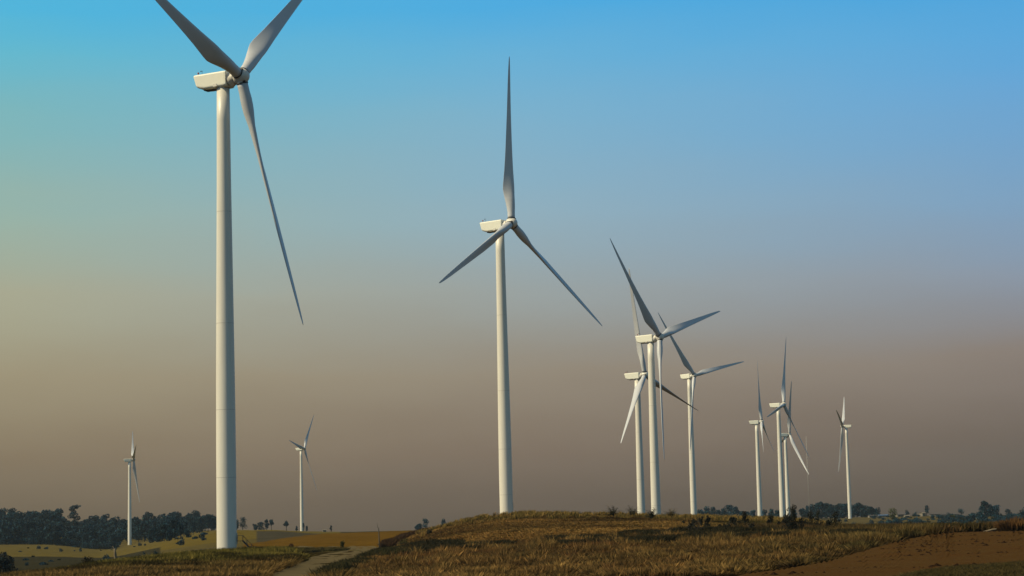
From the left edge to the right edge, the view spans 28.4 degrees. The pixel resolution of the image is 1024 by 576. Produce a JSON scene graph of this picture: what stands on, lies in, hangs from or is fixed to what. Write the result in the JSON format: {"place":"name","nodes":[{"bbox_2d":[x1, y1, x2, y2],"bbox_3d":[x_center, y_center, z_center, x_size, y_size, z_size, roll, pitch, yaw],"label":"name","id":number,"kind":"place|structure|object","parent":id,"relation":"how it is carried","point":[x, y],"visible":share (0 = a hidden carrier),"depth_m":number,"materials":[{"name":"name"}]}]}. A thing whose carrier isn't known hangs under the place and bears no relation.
{"place":"outdoors","nodes":[
{"label":"outdoors","id":0,"kind":"place"},
{"bbox_2d":[273,546,378,575],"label":"dirt road","id":1,"kind":"structure","parent":0,"point":[300,569],"depth_m":287.33,"materials":[{"name":"soil"}]},
{"bbox_2d":[298,546,355,548],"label":"side track","id":2,"kind":"structure","parent":0,"point":[352,547],"depth_m":531.76,"materials":[{"name":"soil"}]},
{"bbox_2d":[0,516,1019,571],"bbox_3d":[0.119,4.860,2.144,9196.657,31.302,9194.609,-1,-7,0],"label":"ground","id":3,"kind":"structure","parent":0,"point":[68,555],"depth_m":1045.73,"materials":[{"name":"brown soil"}]},
{"bbox_2d":[0,507,7,514],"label":"tree","id":4,"kind":"object","parent":3,"relation":"on","point":[4,511],"visible":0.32,"depth_m":2589.48,"materials":[{"name":"green plant"}]},
{"bbox_2d":[0,552,8,565],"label":"tree","id":5,"kind":"object","parent":3,"relation":"on","point":[3,555],"visible":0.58,"depth_m":730.50,"materials":[{"name":"green plant"}]},
{"bbox_2d":[0,557,11,572],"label":"tree","id":6,"kind":"object","parent":3,"relation":"on","point":[2,561],"visible":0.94,"depth_m":537.77,"materials":[{"name":"green plant"}]},
{"bbox_2d":[0,526,13,544],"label":"tree","id":7,"kind":"object","parent":3,"relation":"on","point":[6,536],"visible":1,"depth_m":2009.28,"materials":[{"name":"green plant"}]},
{"bbox_2d":[0,556,17,572],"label":"tree","id":8,"kind":"object","parent":3,"relation":"on","point":[10,559],"visible":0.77,"depth_m":538.56,"materials":[{"name":"green plant"}]},
{"bbox_2d":[9,511,23,521],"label":"tree","id":9,"kind":"object","parent":3,"relation":"on","point":[16,515],"visible":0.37,"depth_m":2517.69,"materials":[{"name":"green plant"}]},
{"bbox_2d":[27,511,39,518],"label":"tree","id":10,"kind":"object","parent":3,"relation":"on","point":[33,514],"visible":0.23,"depth_m":2505.54,"materials":[{"name":"green plant"}]},
{"bbox_2d":[28,537,38,544],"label":"bush","id":11,"kind":"object","parent":3,"relation":"on","point":[33,541],"visible":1,"depth_m":2014.03,"materials":[{"name":"green plant"}]},
{"bbox_2d":[35,531,43,544],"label":"tree","id":12,"kind":"object","parent":3,"relation":"on","point":[39,536],"visible":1,"depth_m":2020.14,"materials":[{"name":"green plant"}]},
{"bbox_2d":[36,513,47,519],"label":"tree","id":13,"kind":"object","parent":3,"relation":"on","point":[41,516],"visible":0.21,"depth_m":2487.12,"materials":[{"name":"green plant"}]},
{"bbox_2d":[39,537,50,544],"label":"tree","id":14,"kind":"object","parent":3,"relation":"on","point":[43,540],"visible":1,"depth_m":2019.16,"materials":[{"name":"green plant"}]},
{"bbox_2d":[45,510,54,521],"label":"tree","id":15,"kind":"object","parent":3,"relation":"on","point":[49,513],"visible":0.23,"depth_m":2497.60,"materials":[{"name":"green plant"}]},
{"bbox_2d":[48,513,60,522],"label":"tree","id":16,"kind":"object","parent":3,"relation":"on","point":[55,517],"visible":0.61,"depth_m":2415.89,"materials":[{"name":"green plant"}]},
{"bbox_2d":[53,508,63,516],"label":"tree","id":17,"kind":"object","parent":3,"relation":"on","point":[58,511],"visible":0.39,"depth_m":2599.48,"materials":[{"name":"green plant"}]},
{"bbox_2d":[64,539,75,546],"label":"bush","id":18,"kind":"object","parent":3,"relation":"on","point":[71,542],"visible":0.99,"depth_m":2031.64,"materials":[{"name":"green plant"}]},
{"bbox_2d":[67,505,80,525],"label":"emergent tree","id":19,"kind":"object","parent":3,"relation":"on","point":[73,512],"visible":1,"depth_m":2447.51,"materials":[{"name":"green plant"}]},
{"bbox_2d":[72,520,79,526],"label":"tree","id":20,"kind":"object","parent":3,"relation":"on","point":[76,523],"visible":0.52,"depth_m":2516.96,"materials":[{"name":"green plant"}]},
{"bbox_2d":[81,556,94,562],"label":"bush","id":21,"kind":"object","parent":3,"relation":"on","point":[85,558],"visible":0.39,"depth_m":276.72,"materials":[{"name":"green plant"}]},
{"bbox_2d":[87,542,98,548],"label":"bush","id":22,"kind":"object","parent":3,"relation":"on","point":[91,545],"visible":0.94,"depth_m":2030.25,"materials":[{"name":"green plant"}]},
{"bbox_2d":[88,515,99,523],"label":"tree","id":23,"kind":"object","parent":3,"relation":"on","point":[94,518],"visible":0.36,"depth_m":2632.38,"materials":[{"name":"green plant"}]},
{"bbox_2d":[97,518,107,525],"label":"tree","id":24,"kind":"object","parent":3,"relation":"on","point":[102,520],"visible":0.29,"depth_m":2513.35,"materials":[{"name":"green plant"}]},
{"bbox_2d":[100,514,109,520],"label":"tree","id":25,"kind":"object","parent":3,"relation":"on","point":[105,516],"visible":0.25,"depth_m":2693.12,"materials":[{"name":"green plant"}]},
{"bbox_2d":[108,533,117,548],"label":"tree","id":26,"kind":"object","parent":3,"relation":"on","point":[111,543],"visible":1,"depth_m":2026.83,"materials":[{"name":"green plant"}]},
{"bbox_2d":[107,516,119,529],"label":"tree","id":27,"kind":"object","parent":3,"relation":"on","point":[113,521],"visible":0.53,"depth_m":2448.37,"materials":[{"name":"green plant"}]},
{"bbox_2d":[113,533,121,547],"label":"tree","id":28,"kind":"object","parent":3,"relation":"on","point":[117,535],"visible":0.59,"depth_m":2111.14,"materials":[{"name":"green plant"}]},
{"bbox_2d":[113,528,124,540],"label":"tree","id":29,"kind":"object","parent":3,"relation":"on","point":[122,531],"visible":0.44,"depth_m":2195.10,"materials":[{"name":"green plant"}]},
{"bbox_2d":[123,521,136,539],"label":"tree","id":30,"kind":"object","parent":3,"relation":"on","point":[126,525],"visible":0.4,"depth_m":2286.62,"materials":[{"name":"green plant"}]},
{"bbox_2d":[124,432,139,544],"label":"wind turbine","id":31,"kind":"object","parent":3,"relation":"on","point":[129,461],"visible":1,"depth_m":2190.13,"materials":[{"name":"white paint"}]},
{"bbox_2d":[131,517,142,541],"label":"tree","id":32,"kind":"object","parent":3,"relation":"on","point":[136,533],"visible":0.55,"depth_m":2278.68,"materials":[{"name":"green plant"}]},
{"bbox_2d":[135,520,149,541],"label":"tree","id":33,"kind":"object","parent":3,"relation":"on","point":[142,527],"visible":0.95,"depth_m":2200.27,"materials":[{"name":"green plant"}]},
{"bbox_2d":[142,514,149,521],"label":"tree","id":34,"kind":"object","parent":3,"relation":"on","point":[145,517],"visible":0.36,"depth_m":2606.64,"materials":[{"name":"green plant"}]},
{"bbox_2d":[145,511,154,518],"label":"tree","id":35,"kind":"object","parent":3,"relation":"on","point":[151,515],"visible":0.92,"depth_m":2445.21,"materials":[{"name":"green plant"}]},
{"bbox_2d":[147,527,154,542],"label":"tree","id":36,"kind":"object","parent":3,"relation":"on","point":[149,536],"visible":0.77,"depth_m":1757.74,"materials":[{"name":"green plant"}]},
{"bbox_2d":[151,527,163,541],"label":"tree","id":37,"kind":"object","parent":3,"relation":"on","point":[156,536],"visible":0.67,"depth_m":1661.15,"materials":[{"name":"green plant"}]},
{"bbox_2d":[157,523,168,540],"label":"tree","id":38,"kind":"object","parent":3,"relation":"on","point":[162,531],"visible":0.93,"depth_m":1564.90,"materials":[{"name":"green plant"}]},
{"bbox_2d":[165,528,175,540],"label":"tree","id":39,"kind":"object","parent":3,"relation":"on","point":[170,535],"visible":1,"depth_m":1447.63,"materials":[{"name":"green plant"}]},
{"bbox_2d":[168,517,178,539],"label":"tree","id":40,"kind":"object","parent":3,"relation":"on","point":[174,522],"visible":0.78,"depth_m":1487.33,"materials":[{"name":"green plant"}]},
{"bbox_2d":[171,511,181,518],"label":"tree","id":41,"kind":"object","parent":3,"relation":"on","point":[175,514],"visible":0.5,"depth_m":2471.55,"materials":[{"name":"green plant"}]},
{"bbox_2d":[177,523,183,538],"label":"tree","id":42,"kind":"object","parent":3,"relation":"on","point":[181,527],"visible":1,"depth_m":1469.29,"materials":[{"name":"green plant"}]},
{"bbox_2d":[0,545,361,575],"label":"bank grass","id":43,"kind":"structure","parent":3,"relation":"on","point":[253,561],"depth_m":218.40,"materials":[{"name":"brown plant"}]},
{"bbox_2d":[180,519,189,534],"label":"tree","id":44,"kind":"object","parent":3,"relation":"on","point":[185,523],"visible":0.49,"depth_m":1960.57,"materials":[{"name":"green plant"}]},
{"bbox_2d":[183,513,193,520],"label":"tree","id":45,"kind":"object","parent":3,"relation":"on","point":[188,515],"visible":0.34,"depth_m":2527.97,"materials":[{"name":"green plant"}]},
{"bbox_2d":[187,516,195,530],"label":"tree","id":46,"kind":"object","parent":3,"relation":"on","point":[191,518],"visible":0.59,"depth_m":2343.53,"materials":[{"name":"green plant"}]},
{"bbox_2d":[190,521,197,533],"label":"tree","id":47,"kind":"object","parent":3,"relation":"on","point":[193,527],"visible":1,"depth_m":2059.58,"materials":[{"name":"green plant"}]},
{"bbox_2d":[191,510,200,518],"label":"tree","id":48,"kind":"object","parent":3,"relation":"on","point":[196,513],"visible":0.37,"depth_m":2653.32,"materials":[{"name":"green plant"}]},
{"bbox_2d":[196,516,204,532],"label":"tree","id":49,"kind":"object","parent":3,"relation":"on","point":[200,521],"visible":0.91,"depth_m":2380.97,"materials":[{"name":"green plant"}]},
{"bbox_2d":[203,514,211,528],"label":"tree","id":50,"kind":"object","parent":3,"relation":"on","point":[207,518],"visible":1,"depth_m":2362.66,"materials":[{"name":"green plant"}]},
{"bbox_2d":[210,514,216,530],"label":"tree","id":51,"kind":"object","parent":3,"relation":"on","point":[213,519],"visible":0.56,"depth_m":2447.08,"materials":[{"name":"green plant"}]},
{"bbox_2d":[155,0,302,548],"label":"wind turbine","id":52,"kind":"object","parent":3,"relation":"on","point":[223,83],"visible":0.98,"depth_m":421.75,"materials":[{"name":"white paint"}]},
{"bbox_2d":[240,517,247,529],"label":"tree","id":53,"kind":"object","parent":3,"relation":"on","point":[242,523],"visible":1,"depth_m":2461.40,"materials":[{"name":"green plant"}]},
{"bbox_2d":[257,522,264,529],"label":"tree","id":54,"kind":"object","parent":3,"relation":"on","point":[260,525],"visible":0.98,"depth_m":2364.85,"materials":[{"name":"green plant"}]},
{"bbox_2d":[289,416,316,530],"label":"wind turbine","id":55,"kind":"object","parent":3,"relation":"on","point":[300,448],"visible":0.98,"depth_m":2404.15,"materials":[{"name":"white paint"}]},
{"bbox_2d":[296,537,410,552],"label":"track weeds","id":56,"kind":"object","parent":3,"relation":"on","point":[308,549],"visible":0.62,"depth_m":430.45,"materials":[{"name":"green plant"}]},
{"bbox_2d":[378,527,427,547],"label":"edge grass","id":57,"kind":"structure","parent":3,"relation":"on","point":[391,542],"depth_m":475.00,"materials":[{"name":"plant"}]},
{"bbox_2d":[421,519,429,526],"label":"tree","id":58,"kind":"object","parent":3,"relation":"on","point":[425,522],"visible":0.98,"depth_m":2430.17,"materials":[{"name":"green plant"}]},
{"bbox_2d":[439,56,601,512],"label":"wind turbine","id":59,"kind":"object","parent":3,"relation":"on","point":[499,229],"visible":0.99,"depth_m":627.67,"materials":[{"name":"white paint"}]},
{"bbox_2d":[306,525,899,575],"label":"dark scrub","id":60,"kind":"object","parent":3,"relation":"on","point":[345,563],"visible":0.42,"depth_m":281.76,"materials":[{"name":"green plant"}]},
{"bbox_2d":[603,506,617,515],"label":"shrub","id":61,"kind":"object","parent":3,"relation":"on","point":[613,513],"visible":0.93,"depth_m":495.91,"materials":[{"name":"green plant"}]},
{"bbox_2d":[395,509,849,546],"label":"knoll turf","id":62,"kind":"structure","parent":3,"relation":"on","point":[497,529],"depth_m":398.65,"materials":[{"name":"brown plant"}]},
{"bbox_2d":[343,521,944,575],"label":"tall grass","id":63,"kind":"structure","parent":3,"relation":"on","point":[723,555],"depth_m":206.20,"materials":[{"name":"brown plant"}]},
{"bbox_2d":[643,509,657,518],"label":"shrub","id":64,"kind":"object","parent":3,"relation":"on","point":[651,515],"visible":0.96,"depth_m":465.42,"materials":[{"name":"green plant"}]},
{"bbox_2d":[621,269,696,513],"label":"wind turbine","id":65,"kind":"object","parent":3,"relation":"on","point":[639,378],"visible":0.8,"depth_m":1010.11,"materials":[{"name":"white paint"}]},
{"bbox_2d":[610,239,719,514],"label":"wind turbine","id":66,"kind":"object","parent":3,"relation":"on","point":[658,337],"visible":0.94,"depth_m":844.21,"materials":[{"name":"white paint"}]},
{"bbox_2d":[659,508,676,516],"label":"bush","id":67,"kind":"object","parent":3,"relation":"on","point":[671,513],"visible":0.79,"depth_m":475.34,"materials":[{"name":"green plant"}]},
{"bbox_2d":[687,520,701,529],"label":"dead shrub","id":68,"kind":"object","parent":3,"relation":"on","point":[689,526],"visible":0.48,"depth_m":306.62,"materials":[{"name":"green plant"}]},
{"bbox_2d":[658,313,743,514],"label":"wind turbine","id":69,"kind":"object","parent":3,"relation":"on","point":[693,375],"visible":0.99,"depth_m":1351.29,"materials":[{"name":"white paint"}]},
{"bbox_2d":[703,506,710,514],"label":"tree","id":70,"kind":"object","parent":3,"relation":"on","point":[706,511],"visible":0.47,"depth_m":2408.28,"materials":[{"name":"green plant"}]},
{"bbox_2d":[721,508,728,514],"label":"tree","id":71,"kind":"object","parent":3,"relation":"on","point":[724,511],"visible":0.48,"depth_m":2405.40,"materials":[{"name":"green plant"}]},
{"bbox_2d":[724,505,733,515],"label":"tree","id":72,"kind":"object","parent":3,"relation":"on","point":[729,508],"visible":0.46,"depth_m":2420.24,"materials":[{"name":"green plant"}]},
{"bbox_2d":[730,506,739,515],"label":"tree","id":73,"kind":"object","parent":3,"relation":"on","point":[736,510],"visible":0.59,"depth_m":2389.52,"materials":[{"name":"green plant"}]},
{"bbox_2d":[733,516,745,524],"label":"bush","id":74,"kind":"object","parent":3,"relation":"on","point":[735,520],"visible":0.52,"depth_m":360.39,"materials":[{"name":"green plant"}]},
{"bbox_2d":[742,511,748,522],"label":"sapling","id":75,"kind":"object","parent":3,"relation":"on","point":[744,518],"visible":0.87,"depth_m":375.11,"materials":[{"name":"green plant"}]},
{"bbox_2d":[749,362,772,516],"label":"wind turbine","id":76,"kind":"object","parent":3,"relation":"on","point":[758,474],"visible":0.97,"depth_m":1739.05,"materials":[{"name":"white paint"}]},
{"bbox_2d":[767,513,773,523],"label":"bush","id":77,"kind":"object","parent":3,"relation":"on","point":[770,519],"visible":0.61,"depth_m":364.60,"materials":[{"name":"green plant"}]},
{"bbox_2d":[767,343,809,515],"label":"wind turbine","id":78,"kind":"object","parent":3,"relation":"on","point":[778,406],"visible":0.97,"depth_m":1499.58,"materials":[{"name":"white paint"}]},
{"bbox_2d":[782,515,796,529],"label":"sapling","id":79,"kind":"object","parent":3,"relation":"on","point":[787,518],"visible":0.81,"depth_m":293.15,"materials":[{"name":"green plant"}]},
{"bbox_2d":[781,381,808,514],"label":"wind turbine","id":80,"kind":"object","parent":3,"relation":"on","point":[786,435],"visible":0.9,"depth_m":1973.39,"materials":[{"name":"white paint"}]},
{"bbox_2d":[786,504,803,529],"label":"sapling","id":81,"kind":"object","parent":3,"relation":"on","point":[792,515],"visible":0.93,"depth_m":295.12,"materials":[{"name":"green plant"}]},
{"bbox_2d":[799,508,807,518],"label":"tree","id":82,"kind":"object","parent":3,"relation":"on","point":[803,512],"visible":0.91,"depth_m":2409.18,"materials":[{"name":"green plant"}]},
{"bbox_2d":[796,436,821,511],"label":"lattice mast","id":83,"kind":"object","parent":3,"relation":"on","point":[807,476],"visible":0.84,"depth_m":1872.80,"materials":[{"name":"metal"}]},
{"bbox_2d":[805,511,817,524],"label":"sapling","id":84,"kind":"object","parent":3,"relation":"on","point":[810,517],"visible":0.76,"depth_m":334.17,"materials":[{"name":"green plant"}]},
{"bbox_2d":[813,503,821,517],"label":"tree","id":85,"kind":"object","parent":3,"relation":"on","point":[816,507],"visible":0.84,"depth_m":2407.15,"materials":[{"name":"green plant"}]},
{"bbox_2d":[814,511,822,524],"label":"sapling","id":86,"kind":"object","parent":3,"relation":"on","point":[817,518],"visible":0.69,"depth_m":329.08,"materials":[{"name":"green plant"}]},
{"bbox_2d":[819,501,825,517],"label":"tree","id":87,"kind":"object","parent":3,"relation":"on","point":[823,512],"visible":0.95,"depth_m":2425.69,"materials":[{"name":"green plant"}]},
{"bbox_2d":[823,503,828,518],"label":"tree","id":88,"kind":"object","parent":3,"relation":"on","point":[825,505],"visible":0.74,"depth_m":2443.40,"materials":[{"name":"green plant"}]},
{"bbox_2d":[826,504,833,517],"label":"tree","id":89,"kind":"object","parent":3,"relation":"on","point":[829,510],"visible":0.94,"depth_m":2403.70,"materials":[{"name":"green plant"}]},
{"bbox_2d":[830,512,841,524],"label":"sapling","id":90,"kind":"object","parent":3,"relation":"on","point":[835,520],"visible":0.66,"depth_m":328.60,"materials":[{"name":"green plant"}]},
{"bbox_2d":[833,505,839,517],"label":"tree","id":91,"kind":"object","parent":3,"relation":"on","point":[835,509],"visible":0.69,"depth_m":2423.37,"materials":[{"name":"green plant"}]},
{"bbox_2d":[839,503,846,517],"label":"tree","id":92,"kind":"object","parent":3,"relation":"on","point":[843,506],"visible":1,"depth_m":2402.56,"materials":[{"name":"green plant"}]},
{"bbox_2d":[836,399,851,518],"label":"wind turbine","id":93,"kind":"object","parent":3,"relation":"on","point":[847,468],"visible":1,"depth_m":2330.73,"materials":[{"name":"white paint"}]},
{"bbox_2d":[852,502,860,517],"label":"tree","id":94,"kind":"object","parent":3,"relation":"on","point":[856,510],"visible":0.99,"depth_m":2398.91,"materials":[{"name":"green plant"}]},
{"bbox_2d":[859,504,866,516],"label":"tree","id":95,"kind":"object","parent":3,"relation":"on","point":[862,513],"visible":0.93,"depth_m":2417.98,"materials":[{"name":"green plant"}]},
{"bbox_2d":[867,506,874,514],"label":"tree","id":96,"kind":"object","parent":3,"relation":"on","point":[870,510],"visible":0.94,"depth_m":2396.96,"materials":[{"name":"green plant"}]},
{"bbox_2d":[729,520,1023,533],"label":"hedge grass","id":97,"kind":"structure","parent":3,"relation":"on","point":[956,527],"depth_m":303.60,"materials":[{"name":"plant"}]},
{"bbox_2d":[888,507,896,519],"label":"tree","id":98,"kind":"object","parent":3,"relation":"on","point":[894,512],"visible":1,"depth_m":1464.76,"materials":[{"name":"green plant"}]},
{"bbox_2d":[967,512,975,520],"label":"bush","id":99,"kind":"object","parent":3,"relation":"on","point":[971,517],"visible":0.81,"depth_m":1706.01,"materials":[{"name":"green plant"}]},
{"bbox_2d":[979,500,988,515],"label":"tree","id":100,"kind":"object","parent":3,"relation":"on","point":[984,503],"visible":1,"depth_m":1935.74,"materials":[{"name":"green plant"}]},
{"bbox_2d":[985,504,993,515],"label":"tree","id":101,"kind":"object","parent":3,"relation":"on","point":[989,511],"visible":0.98,"depth_m":1934.08,"materials":[{"name":"green plant"}]},
{"bbox_2d":[993,505,1001,516],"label":"tree","id":102,"kind":"object","parent":3,"relation":"on","point":[996,508],"visible":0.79,"depth_m":1980.94,"materials":[{"name":"green plant"}]},
{"bbox_2d":[992,516,1023,530],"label":"grass clump","id":103,"kind":"object","parent":3,"relation":"on","point":[1013,524],"visible":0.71,"depth_m":290.30,"materials":[{"name":"plant"}]},
{"bbox_2d":[0,0,1023,531],"label":"sky","id":104,"kind":"structure","parent":0,"point":[839,181],"materials":[{"name":"blue"}]},
{"bbox_2d":[739,530,1023,575],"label":"ploughed field","id":105,"kind":"structure","parent":0,"point":[1013,550],"depth_m":161.48,"materials":[{"name":"soil"}]},
{"bbox_2d":[759,531,1022,574],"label":"soil clods","id":106,"kind":"object","parent":105,"relation":"on","point":[921,545],"visible":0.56,"depth_m":177.99,"materials":[{"name":"soil"}]},
{"bbox_2d":[894,560,1023,575],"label":"verge grass","id":107,"kind":"structure","parent":0,"point":[1011,568],"depth_m":113.87,"materials":[{"name":"plant"}]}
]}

